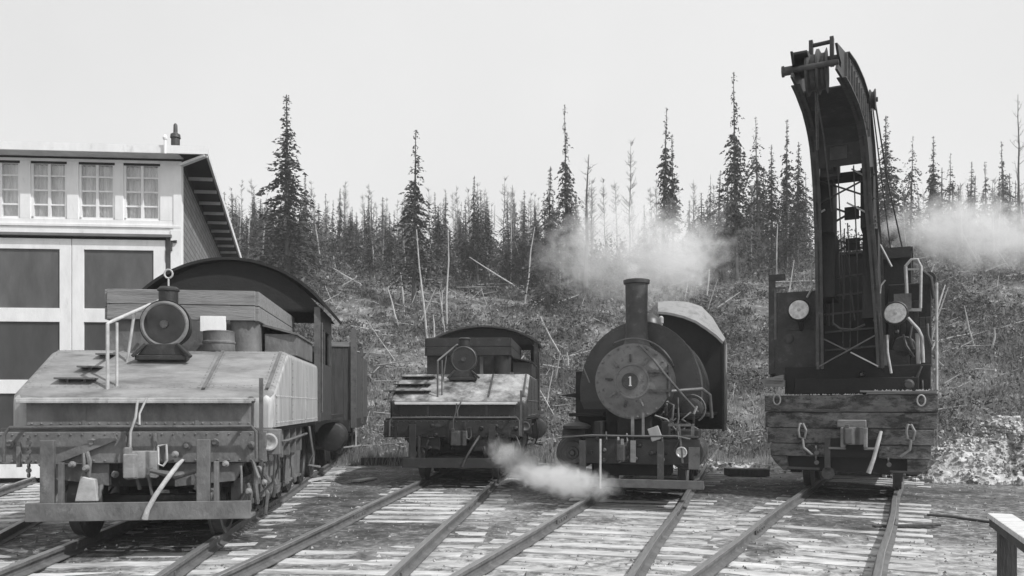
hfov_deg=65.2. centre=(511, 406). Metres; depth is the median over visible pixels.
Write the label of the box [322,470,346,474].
plank
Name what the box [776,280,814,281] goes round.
fallen log
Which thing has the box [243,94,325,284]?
spruce tree
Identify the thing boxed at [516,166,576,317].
spruce tree
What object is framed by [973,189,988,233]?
spruce tree
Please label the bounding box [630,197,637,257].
birch tree
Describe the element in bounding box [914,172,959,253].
spruce tree
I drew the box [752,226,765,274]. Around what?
spruce tree
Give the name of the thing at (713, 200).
birch tree
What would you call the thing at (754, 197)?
spruce tree
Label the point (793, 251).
spruce tree
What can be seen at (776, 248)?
dead tree
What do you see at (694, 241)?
spruce tree
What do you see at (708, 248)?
spruce tree
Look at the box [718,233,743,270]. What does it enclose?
spruce tree
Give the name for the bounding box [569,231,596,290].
spruce tree
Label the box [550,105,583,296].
spruce tree
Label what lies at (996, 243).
spruce tree
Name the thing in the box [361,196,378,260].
spruce tree
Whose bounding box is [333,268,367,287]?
fallen log
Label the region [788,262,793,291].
dead tree
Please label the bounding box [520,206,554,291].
spruce tree
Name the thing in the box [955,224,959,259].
birch tree
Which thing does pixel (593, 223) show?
birch tree
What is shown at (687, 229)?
spruce tree
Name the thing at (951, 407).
fallen log
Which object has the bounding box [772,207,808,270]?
spruce tree
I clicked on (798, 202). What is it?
spruce tree
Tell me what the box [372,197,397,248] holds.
spruce tree
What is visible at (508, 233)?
spruce tree
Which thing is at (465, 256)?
spruce tree
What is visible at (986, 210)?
spruce tree
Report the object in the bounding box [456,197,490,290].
spruce tree
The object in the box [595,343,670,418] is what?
smokebox door
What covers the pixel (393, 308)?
dead tree
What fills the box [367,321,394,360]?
dead tree
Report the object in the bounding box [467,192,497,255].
spruce tree
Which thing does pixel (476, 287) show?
fallen log
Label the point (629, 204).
dead tree
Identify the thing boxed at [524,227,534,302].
dead tree
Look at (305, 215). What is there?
spruce tree
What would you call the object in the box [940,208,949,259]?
birch tree
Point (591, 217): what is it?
birch tree
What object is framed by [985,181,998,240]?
birch tree
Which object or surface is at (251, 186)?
birch tree
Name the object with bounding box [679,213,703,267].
spruce tree
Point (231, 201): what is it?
birch tree
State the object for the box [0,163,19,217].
window
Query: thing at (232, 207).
spruce tree
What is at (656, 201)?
birch tree
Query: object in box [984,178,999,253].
birch tree
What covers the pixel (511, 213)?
birch tree
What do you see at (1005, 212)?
spruce tree
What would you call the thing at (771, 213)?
spruce tree
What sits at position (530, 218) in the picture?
birch tree
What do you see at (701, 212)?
spruce tree
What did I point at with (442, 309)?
dead tree
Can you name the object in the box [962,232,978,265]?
dead tree
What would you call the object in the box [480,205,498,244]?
spruce tree
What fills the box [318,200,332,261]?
birch tree
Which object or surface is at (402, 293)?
dead tree
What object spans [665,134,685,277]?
spruce tree
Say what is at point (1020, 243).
spruce tree
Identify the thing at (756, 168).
spruce tree
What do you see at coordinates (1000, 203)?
birch tree
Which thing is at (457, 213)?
birch tree
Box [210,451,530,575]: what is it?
railway track
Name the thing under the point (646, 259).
undergrowth
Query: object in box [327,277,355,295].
fallen log
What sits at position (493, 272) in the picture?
fallen log
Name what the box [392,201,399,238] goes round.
birch tree
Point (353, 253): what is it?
spruce tree
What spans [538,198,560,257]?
spruce tree
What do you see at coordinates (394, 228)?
spruce tree
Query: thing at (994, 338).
dead tree
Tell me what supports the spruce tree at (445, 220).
on the ground at (536, 499)
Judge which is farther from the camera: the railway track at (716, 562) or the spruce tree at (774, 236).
the spruce tree at (774, 236)
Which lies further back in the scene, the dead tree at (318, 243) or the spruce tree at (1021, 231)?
the spruce tree at (1021, 231)
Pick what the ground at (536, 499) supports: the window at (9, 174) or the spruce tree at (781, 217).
the spruce tree at (781, 217)
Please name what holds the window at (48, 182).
in the engine house
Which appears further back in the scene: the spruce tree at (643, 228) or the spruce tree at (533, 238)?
the spruce tree at (643, 228)
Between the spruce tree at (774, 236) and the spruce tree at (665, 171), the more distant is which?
the spruce tree at (774, 236)
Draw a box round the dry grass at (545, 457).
[315,328,1023,466]
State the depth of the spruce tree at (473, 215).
53.99 m
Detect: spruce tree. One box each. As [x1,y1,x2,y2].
[229,195,245,230]
[232,200,238,236]
[232,203,245,243]
[238,215,254,257]
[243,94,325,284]
[249,190,258,238]
[249,199,264,236]
[253,207,270,246]
[256,204,269,248]
[293,175,325,271]
[309,213,333,246]
[315,203,325,236]
[321,193,329,235]
[330,200,335,238]
[332,189,345,259]
[336,213,364,264]
[344,210,355,265]
[345,222,366,270]
[355,229,382,281]
[359,206,366,239]
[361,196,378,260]
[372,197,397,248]
[373,130,450,307]
[377,213,408,279]
[378,218,392,250]
[380,229,398,269]
[392,213,399,249]
[423,206,457,278]
[427,192,446,251]
[438,229,461,276]
[439,193,454,249]
[452,200,475,271]
[452,234,478,281]
[454,220,463,257]
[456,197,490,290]
[461,176,486,279]
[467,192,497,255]
[467,199,503,285]
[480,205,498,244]
[487,236,522,285]
[492,204,520,264]
[502,210,535,287]
[504,195,519,242]
[504,235,525,286]
[515,211,530,255]
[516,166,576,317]
[517,191,529,248]
[519,208,544,274]
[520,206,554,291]
[529,210,576,285]
[537,197,547,248]
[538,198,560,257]
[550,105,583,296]
[556,196,562,237]
[562,198,584,247]
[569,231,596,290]
[570,201,582,272]
[601,230,609,265]
[638,205,649,255]
[649,108,676,284]
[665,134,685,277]
[679,202,702,257]
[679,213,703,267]
[684,212,703,265]
[687,224,711,272]
[691,193,713,246]
[700,199,718,257]
[700,209,714,258]
[701,175,716,237]
[702,222,717,270]
[703,202,714,265]
[707,216,738,277]
[711,72,761,282]
[711,170,730,244]
[712,173,729,247]
[712,173,752,263]
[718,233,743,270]
[725,224,754,269]
[742,117,787,270]
[744,186,766,253]
[747,180,765,254]
[747,239,755,262]
[751,186,775,241]
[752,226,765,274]
[753,198,769,260]
[754,144,784,266]
[755,173,774,257]
[765,208,781,261]
[768,180,789,241]
[771,120,799,269]
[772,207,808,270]
[774,142,813,266]
[775,236,789,272]
[777,232,789,273]
[787,190,813,251]
[787,240,801,277]
[789,175,813,255]
[795,225,806,255]
[859,116,922,253]
[893,214,915,246]
[896,141,930,244]
[897,206,923,255]
[912,198,928,242]
[912,210,926,248]
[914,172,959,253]
[914,207,923,249]
[915,180,936,251]
[919,196,955,260]
[922,136,947,252]
[922,229,934,253]
[930,153,962,248]
[930,194,954,241]
[936,186,977,255]
[943,186,956,244]
[943,194,963,250]
[954,163,984,254]
[957,209,969,256]
[959,218,978,248]
[962,183,979,242]
[973,176,984,241]
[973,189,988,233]
[975,162,1001,251]
[979,197,1009,253]
[980,171,1016,244]
[985,141,1015,247]
[987,226,1002,257]
[997,173,1014,251]
[1004,225,1019,261]
[1006,195,1021,248]
[1007,181,1021,249]
[1014,205,1023,263]
[1015,222,1022,262]
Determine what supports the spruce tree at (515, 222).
on the ground at (536, 499)
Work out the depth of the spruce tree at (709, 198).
63.56 m
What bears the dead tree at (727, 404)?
on the ground at (536, 499)
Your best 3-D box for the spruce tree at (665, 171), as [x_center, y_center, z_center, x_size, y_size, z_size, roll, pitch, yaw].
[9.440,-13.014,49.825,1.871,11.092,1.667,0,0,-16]
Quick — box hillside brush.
[237,231,1023,458]
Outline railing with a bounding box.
[987,513,1023,575]
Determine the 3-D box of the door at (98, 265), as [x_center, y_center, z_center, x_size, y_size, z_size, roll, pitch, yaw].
[-8.471,-1.031,17.259,1.931,5.122,0.070,0,0,-5]
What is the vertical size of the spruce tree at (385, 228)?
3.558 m
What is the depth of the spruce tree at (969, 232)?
57.54 m
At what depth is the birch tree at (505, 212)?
72.65 m
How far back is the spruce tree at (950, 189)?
59.89 m
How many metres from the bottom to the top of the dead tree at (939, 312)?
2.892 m
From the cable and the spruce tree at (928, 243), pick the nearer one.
the cable
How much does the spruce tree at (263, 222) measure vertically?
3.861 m
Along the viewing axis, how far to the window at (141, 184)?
17.37 m
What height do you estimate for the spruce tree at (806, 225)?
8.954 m
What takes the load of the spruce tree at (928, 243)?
on the ground at (536, 499)
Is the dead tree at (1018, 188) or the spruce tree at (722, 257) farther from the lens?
the dead tree at (1018, 188)
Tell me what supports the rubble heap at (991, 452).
on the ground at (536, 499)
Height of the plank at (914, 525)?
0.030 m
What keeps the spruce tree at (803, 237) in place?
on the ground at (536, 499)
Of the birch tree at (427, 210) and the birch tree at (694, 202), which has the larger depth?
the birch tree at (427, 210)
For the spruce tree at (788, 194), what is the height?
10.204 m
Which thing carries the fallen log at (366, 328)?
on the ground at (536, 499)
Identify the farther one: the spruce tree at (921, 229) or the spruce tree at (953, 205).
the spruce tree at (953, 205)
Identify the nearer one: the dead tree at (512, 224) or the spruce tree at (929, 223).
the dead tree at (512, 224)
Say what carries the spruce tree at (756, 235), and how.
on the ground at (536, 499)
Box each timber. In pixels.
[361,457,408,464]
[724,468,769,475]
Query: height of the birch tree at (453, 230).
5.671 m
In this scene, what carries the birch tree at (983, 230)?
on the ground at (536, 499)
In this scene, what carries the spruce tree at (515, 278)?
on the ground at (536, 499)
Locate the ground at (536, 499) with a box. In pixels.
[0,247,1023,575]
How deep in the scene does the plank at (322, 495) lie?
14.26 m
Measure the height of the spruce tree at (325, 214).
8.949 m
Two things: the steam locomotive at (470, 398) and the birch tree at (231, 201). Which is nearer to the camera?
the steam locomotive at (470, 398)
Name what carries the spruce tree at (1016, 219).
on the ground at (536, 499)
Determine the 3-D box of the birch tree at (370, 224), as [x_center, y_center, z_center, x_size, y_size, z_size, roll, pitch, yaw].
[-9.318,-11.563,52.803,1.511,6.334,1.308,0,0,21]
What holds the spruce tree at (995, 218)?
on the ground at (536, 499)
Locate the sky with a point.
(485, 86)
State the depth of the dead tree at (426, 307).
42.13 m
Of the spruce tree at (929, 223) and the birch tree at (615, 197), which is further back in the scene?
the spruce tree at (929, 223)
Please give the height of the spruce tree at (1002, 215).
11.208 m
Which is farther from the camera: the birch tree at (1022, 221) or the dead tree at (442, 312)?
the birch tree at (1022, 221)
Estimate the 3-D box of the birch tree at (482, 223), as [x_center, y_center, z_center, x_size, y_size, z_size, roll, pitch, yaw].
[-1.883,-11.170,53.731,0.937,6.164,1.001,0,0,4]
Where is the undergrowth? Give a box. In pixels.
[229,211,1023,453]
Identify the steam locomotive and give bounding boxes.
[0,257,347,537]
[384,325,546,479]
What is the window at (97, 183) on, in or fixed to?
in the engine house
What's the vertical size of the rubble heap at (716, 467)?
0.423 m
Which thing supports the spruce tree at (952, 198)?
on the ground at (536, 499)
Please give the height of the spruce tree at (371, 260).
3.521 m
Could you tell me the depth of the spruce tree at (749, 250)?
57.56 m
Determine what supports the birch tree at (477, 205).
on the ground at (536, 499)
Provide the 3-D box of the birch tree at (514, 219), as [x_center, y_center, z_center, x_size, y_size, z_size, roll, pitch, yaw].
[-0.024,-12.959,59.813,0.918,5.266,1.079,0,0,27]
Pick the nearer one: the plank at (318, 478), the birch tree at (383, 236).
the plank at (318, 478)
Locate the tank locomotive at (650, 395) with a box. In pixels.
[549,278,726,490]
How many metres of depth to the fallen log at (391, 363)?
34.61 m
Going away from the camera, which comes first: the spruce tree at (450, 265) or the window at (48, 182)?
the window at (48, 182)
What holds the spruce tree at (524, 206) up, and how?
on the ground at (536, 499)
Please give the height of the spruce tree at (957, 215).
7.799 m
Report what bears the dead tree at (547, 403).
on the ground at (536, 499)
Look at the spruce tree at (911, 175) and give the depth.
57.75 m
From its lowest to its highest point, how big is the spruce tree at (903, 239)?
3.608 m
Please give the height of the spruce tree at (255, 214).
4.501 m
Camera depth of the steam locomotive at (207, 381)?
9.33 m
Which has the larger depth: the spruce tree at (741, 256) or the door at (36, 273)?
the spruce tree at (741, 256)
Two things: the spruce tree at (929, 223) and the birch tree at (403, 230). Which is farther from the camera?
the spruce tree at (929, 223)
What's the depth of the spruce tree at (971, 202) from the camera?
64.02 m
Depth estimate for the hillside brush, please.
42.81 m
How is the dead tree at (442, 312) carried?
on the ground at (536, 499)
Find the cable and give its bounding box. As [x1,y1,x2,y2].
[927,513,988,522]
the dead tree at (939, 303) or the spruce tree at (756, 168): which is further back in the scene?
the spruce tree at (756, 168)
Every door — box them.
[0,238,71,477]
[72,239,165,349]
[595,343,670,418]
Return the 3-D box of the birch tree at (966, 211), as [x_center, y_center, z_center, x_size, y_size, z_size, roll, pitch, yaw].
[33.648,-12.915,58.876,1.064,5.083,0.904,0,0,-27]
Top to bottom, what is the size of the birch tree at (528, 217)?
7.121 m
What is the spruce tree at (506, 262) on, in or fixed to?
on the ground at (536, 499)
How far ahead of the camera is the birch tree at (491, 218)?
72.38 m
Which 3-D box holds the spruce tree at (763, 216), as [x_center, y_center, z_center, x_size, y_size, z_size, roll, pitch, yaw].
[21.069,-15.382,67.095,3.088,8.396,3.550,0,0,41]
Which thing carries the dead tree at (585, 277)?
on the ground at (536, 499)
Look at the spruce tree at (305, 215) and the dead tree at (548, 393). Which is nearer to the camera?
the dead tree at (548, 393)
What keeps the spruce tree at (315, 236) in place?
on the ground at (536, 499)
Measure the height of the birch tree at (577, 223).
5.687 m
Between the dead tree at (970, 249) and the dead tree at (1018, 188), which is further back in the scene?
the dead tree at (1018, 188)
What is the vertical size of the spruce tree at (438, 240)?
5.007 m
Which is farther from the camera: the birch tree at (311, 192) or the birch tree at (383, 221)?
the birch tree at (383, 221)
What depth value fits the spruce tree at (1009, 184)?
72.99 m
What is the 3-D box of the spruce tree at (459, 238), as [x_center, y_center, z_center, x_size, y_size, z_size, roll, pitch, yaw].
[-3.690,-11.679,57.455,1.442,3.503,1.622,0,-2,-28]
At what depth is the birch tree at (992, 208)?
54.85 m
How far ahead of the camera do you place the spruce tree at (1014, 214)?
66.62 m
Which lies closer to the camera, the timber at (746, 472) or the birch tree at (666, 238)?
the timber at (746, 472)
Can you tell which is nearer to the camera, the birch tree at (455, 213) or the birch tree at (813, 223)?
the birch tree at (813, 223)
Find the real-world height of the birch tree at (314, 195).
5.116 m
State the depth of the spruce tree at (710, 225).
59.96 m
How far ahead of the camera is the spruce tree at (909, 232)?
54.73 m
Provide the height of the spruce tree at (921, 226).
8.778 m
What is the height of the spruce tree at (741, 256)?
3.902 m
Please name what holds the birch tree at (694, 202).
on the ground at (536, 499)
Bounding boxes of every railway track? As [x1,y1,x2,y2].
[0,452,345,575]
[0,477,68,564]
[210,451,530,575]
[432,454,724,575]
[661,472,937,575]
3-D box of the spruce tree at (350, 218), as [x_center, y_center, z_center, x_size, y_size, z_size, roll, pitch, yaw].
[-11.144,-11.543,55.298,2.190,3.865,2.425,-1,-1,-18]
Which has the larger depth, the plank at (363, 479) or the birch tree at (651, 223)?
the birch tree at (651, 223)
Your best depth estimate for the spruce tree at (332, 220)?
66.87 m
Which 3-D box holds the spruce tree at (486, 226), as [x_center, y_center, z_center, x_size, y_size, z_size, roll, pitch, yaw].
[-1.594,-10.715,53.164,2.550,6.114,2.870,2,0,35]
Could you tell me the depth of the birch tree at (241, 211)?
53.83 m
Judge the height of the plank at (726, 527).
0.030 m
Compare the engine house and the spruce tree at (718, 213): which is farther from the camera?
the spruce tree at (718, 213)
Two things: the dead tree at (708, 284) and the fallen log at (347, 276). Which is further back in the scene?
the fallen log at (347, 276)
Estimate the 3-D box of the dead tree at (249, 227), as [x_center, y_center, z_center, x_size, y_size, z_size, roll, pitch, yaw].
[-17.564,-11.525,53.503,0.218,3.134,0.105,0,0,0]
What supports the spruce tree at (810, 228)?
on the ground at (536, 499)
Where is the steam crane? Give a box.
[760,36,937,490]
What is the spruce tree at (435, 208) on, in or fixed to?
on the ground at (536, 499)
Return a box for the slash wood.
[240,244,1023,446]
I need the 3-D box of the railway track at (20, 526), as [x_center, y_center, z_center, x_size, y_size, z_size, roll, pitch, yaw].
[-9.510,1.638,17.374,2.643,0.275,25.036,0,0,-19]
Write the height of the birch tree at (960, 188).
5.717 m
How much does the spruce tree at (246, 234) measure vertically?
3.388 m
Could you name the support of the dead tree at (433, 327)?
on the ground at (536, 499)
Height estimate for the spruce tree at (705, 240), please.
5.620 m
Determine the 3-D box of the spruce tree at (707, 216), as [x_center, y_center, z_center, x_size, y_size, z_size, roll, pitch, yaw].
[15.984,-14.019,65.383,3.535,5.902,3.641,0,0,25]
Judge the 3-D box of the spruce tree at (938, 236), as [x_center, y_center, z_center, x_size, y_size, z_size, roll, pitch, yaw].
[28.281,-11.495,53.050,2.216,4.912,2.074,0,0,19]
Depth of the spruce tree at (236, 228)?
59.00 m
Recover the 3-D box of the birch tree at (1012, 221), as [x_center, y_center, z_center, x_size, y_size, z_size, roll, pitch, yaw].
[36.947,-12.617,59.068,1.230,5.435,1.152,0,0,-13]
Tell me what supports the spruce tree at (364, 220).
on the ground at (536, 499)
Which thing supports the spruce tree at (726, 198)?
on the ground at (536, 499)
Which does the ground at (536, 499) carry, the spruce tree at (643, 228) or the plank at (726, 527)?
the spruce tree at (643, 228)
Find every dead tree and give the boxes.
[248,211,250,253]
[315,224,321,270]
[363,333,381,358]
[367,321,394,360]
[387,288,398,326]
[400,272,404,311]
[416,229,427,337]
[416,288,435,331]
[433,315,434,337]
[439,289,444,331]
[441,291,442,329]
[446,233,448,330]
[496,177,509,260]
[507,191,517,249]
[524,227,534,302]
[540,317,563,358]
[540,390,554,416]
[545,370,553,416]
[553,351,560,384]
[575,156,599,299]
[621,138,639,267]
[706,269,709,298]
[714,391,732,432]
[776,224,777,273]
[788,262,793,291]
[932,285,945,327]
[932,287,948,338]
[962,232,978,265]
[964,305,973,347]
[991,328,995,349]
[1006,101,1023,257]
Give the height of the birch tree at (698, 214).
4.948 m
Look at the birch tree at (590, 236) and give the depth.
61.52 m
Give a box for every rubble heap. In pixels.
[673,459,802,473]
[882,415,1023,485]
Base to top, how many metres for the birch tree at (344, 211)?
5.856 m
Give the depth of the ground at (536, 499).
12.16 m
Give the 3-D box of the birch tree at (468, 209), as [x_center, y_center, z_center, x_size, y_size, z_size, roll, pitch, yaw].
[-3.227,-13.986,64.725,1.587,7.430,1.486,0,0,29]
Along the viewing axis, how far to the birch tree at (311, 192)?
54.68 m
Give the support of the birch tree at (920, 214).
on the ground at (536, 499)
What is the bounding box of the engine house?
[0,123,241,482]
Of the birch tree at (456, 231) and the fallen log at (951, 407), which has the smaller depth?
the fallen log at (951, 407)
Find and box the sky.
[0,0,1023,265]
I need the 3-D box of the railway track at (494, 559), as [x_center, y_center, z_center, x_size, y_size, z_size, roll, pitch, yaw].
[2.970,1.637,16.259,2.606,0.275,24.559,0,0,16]
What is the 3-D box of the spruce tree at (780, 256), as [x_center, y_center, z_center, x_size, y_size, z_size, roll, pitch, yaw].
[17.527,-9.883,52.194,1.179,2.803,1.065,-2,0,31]
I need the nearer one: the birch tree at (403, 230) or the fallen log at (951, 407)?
the fallen log at (951, 407)
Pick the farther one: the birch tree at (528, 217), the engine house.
the birch tree at (528, 217)
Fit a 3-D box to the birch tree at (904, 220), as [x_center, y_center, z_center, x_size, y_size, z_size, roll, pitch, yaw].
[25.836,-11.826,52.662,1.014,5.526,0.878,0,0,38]
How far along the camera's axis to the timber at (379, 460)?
22.39 m
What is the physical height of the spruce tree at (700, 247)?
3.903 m
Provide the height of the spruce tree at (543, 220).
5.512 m
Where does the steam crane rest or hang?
on the railway track at (716, 562)
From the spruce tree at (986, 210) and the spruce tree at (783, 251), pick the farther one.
the spruce tree at (986, 210)
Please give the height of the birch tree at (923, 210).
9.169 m
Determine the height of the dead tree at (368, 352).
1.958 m
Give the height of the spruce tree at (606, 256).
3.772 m
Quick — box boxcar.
[312,329,366,463]
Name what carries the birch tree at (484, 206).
on the ground at (536, 499)
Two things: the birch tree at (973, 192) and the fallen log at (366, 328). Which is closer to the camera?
the fallen log at (366, 328)
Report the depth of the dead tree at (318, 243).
52.22 m
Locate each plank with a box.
[292,476,332,484]
[305,493,329,496]
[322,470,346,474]
[351,477,376,481]
[717,525,735,529]
[872,523,940,527]
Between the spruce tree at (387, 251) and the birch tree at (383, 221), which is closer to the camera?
the spruce tree at (387, 251)
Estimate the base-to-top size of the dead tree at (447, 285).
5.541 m
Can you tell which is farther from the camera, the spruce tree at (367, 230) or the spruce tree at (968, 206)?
the spruce tree at (968, 206)
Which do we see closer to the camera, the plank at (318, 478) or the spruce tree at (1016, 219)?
the plank at (318, 478)
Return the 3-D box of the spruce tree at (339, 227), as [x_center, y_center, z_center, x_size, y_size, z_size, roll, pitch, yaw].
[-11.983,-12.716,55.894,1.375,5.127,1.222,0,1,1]
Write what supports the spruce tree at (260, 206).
on the ground at (536, 499)
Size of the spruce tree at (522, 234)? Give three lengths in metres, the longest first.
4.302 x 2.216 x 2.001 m
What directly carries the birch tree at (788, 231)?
on the ground at (536, 499)
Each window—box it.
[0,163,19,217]
[31,163,66,218]
[79,164,114,219]
[124,165,159,220]
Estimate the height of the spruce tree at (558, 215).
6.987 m
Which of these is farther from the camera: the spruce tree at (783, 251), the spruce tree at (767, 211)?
the spruce tree at (767, 211)
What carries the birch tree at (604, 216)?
on the ground at (536, 499)
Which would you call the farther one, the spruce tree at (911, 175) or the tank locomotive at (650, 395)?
the spruce tree at (911, 175)
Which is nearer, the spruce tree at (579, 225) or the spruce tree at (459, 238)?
the spruce tree at (459, 238)
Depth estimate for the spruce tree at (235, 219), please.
59.94 m
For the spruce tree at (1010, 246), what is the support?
on the ground at (536, 499)
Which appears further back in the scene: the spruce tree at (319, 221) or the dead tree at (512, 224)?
the spruce tree at (319, 221)
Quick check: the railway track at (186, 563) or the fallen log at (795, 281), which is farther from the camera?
the fallen log at (795, 281)
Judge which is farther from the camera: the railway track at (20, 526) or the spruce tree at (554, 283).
the spruce tree at (554, 283)
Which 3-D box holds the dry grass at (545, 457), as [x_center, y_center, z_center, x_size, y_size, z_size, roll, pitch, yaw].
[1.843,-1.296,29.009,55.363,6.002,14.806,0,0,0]
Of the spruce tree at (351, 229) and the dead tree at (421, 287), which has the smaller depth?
the dead tree at (421, 287)
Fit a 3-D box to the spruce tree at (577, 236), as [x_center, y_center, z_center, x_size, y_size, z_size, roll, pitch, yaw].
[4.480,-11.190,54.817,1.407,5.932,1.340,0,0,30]
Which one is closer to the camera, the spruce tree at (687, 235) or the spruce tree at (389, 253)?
the spruce tree at (389, 253)
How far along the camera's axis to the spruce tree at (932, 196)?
57.01 m
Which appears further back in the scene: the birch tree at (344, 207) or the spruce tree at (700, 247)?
the birch tree at (344, 207)
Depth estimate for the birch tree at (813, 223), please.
56.06 m
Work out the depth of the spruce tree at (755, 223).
67.61 m
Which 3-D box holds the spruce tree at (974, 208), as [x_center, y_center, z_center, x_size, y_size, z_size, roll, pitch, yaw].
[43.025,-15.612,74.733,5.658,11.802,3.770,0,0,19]
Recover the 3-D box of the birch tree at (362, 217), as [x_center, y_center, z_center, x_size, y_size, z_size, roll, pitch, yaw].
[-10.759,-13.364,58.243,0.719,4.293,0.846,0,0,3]
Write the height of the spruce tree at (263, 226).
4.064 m
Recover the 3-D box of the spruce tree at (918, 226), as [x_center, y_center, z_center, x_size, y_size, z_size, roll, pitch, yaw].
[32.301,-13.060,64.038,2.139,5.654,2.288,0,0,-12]
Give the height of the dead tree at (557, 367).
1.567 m
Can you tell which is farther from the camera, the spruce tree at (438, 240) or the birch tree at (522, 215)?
the birch tree at (522, 215)
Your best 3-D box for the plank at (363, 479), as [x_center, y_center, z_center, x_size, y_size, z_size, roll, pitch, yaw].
[-3.264,1.620,17.679,0.220,0.040,0.800,0,-1,18]
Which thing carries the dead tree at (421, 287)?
on the ground at (536, 499)
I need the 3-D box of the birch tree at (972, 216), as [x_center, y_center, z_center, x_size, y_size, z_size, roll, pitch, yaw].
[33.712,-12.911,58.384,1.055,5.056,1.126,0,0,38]
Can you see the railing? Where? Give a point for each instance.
(1008, 529)
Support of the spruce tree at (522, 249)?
on the ground at (536, 499)
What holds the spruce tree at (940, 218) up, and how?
on the ground at (536, 499)
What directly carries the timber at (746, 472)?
on the ground at (536, 499)
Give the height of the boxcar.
3.528 m
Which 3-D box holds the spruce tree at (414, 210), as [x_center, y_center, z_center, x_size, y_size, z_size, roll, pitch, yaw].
[-5.423,-10.540,45.034,4.095,10.212,3.702,0,0,41]
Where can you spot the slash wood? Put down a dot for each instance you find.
(974, 345)
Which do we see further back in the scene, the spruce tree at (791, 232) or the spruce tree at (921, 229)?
the spruce tree at (921, 229)
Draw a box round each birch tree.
[227,188,233,217]
[235,180,246,247]
[247,178,258,220]
[307,180,318,236]
[310,192,322,257]
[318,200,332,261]
[334,184,348,231]
[337,181,349,236]
[360,195,365,243]
[362,185,383,277]
[378,222,386,257]
[379,201,385,241]
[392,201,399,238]
[400,201,409,262]
[423,187,433,243]
[449,187,461,242]
[450,194,456,238]
[454,197,463,241]
[454,211,462,256]
[463,187,470,239]
[466,184,482,235]
[478,195,490,273]
[481,189,488,234]
[488,204,493,235]
[502,191,510,241]
[505,187,516,285]
[510,200,518,249]
[517,202,524,240]
[526,193,533,244]
[526,201,531,245]
[574,202,583,248]
[582,190,597,255]
[583,179,598,255]
[588,201,596,244]
[597,177,617,258]
[610,182,623,262]
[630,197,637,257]
[642,187,661,268]
[649,180,660,251]
[657,188,670,272]
[685,179,700,253]
[694,205,706,254]
[707,184,720,259]
[782,206,791,268]
[810,184,814,254]
[899,188,909,245]
[915,193,924,237]
[919,193,928,248]
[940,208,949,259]
[955,185,967,255]
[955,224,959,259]
[962,196,972,234]
[965,176,982,222]
[967,197,981,237]
[978,215,987,254]
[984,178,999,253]
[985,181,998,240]
[985,189,1004,251]
[992,181,1005,250]
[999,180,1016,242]
[1007,200,1017,245]
[1017,198,1023,241]
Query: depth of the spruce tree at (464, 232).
53.59 m
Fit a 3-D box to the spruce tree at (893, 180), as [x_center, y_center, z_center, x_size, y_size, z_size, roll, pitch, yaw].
[25.499,-13.934,54.157,5.029,11.529,4.460,-1,-1,21]
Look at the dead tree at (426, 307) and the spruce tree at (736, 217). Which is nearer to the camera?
the dead tree at (426, 307)
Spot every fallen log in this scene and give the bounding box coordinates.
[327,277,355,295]
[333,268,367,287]
[345,324,379,331]
[374,360,410,366]
[456,286,498,287]
[469,257,523,291]
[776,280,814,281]
[938,405,967,410]
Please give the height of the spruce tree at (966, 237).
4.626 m
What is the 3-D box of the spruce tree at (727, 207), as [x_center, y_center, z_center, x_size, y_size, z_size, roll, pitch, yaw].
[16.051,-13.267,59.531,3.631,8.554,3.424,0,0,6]
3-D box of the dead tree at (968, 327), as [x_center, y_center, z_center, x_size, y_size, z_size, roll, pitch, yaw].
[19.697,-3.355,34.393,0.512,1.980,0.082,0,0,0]
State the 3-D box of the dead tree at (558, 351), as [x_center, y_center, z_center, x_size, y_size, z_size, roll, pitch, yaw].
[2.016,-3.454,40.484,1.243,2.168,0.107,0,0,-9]

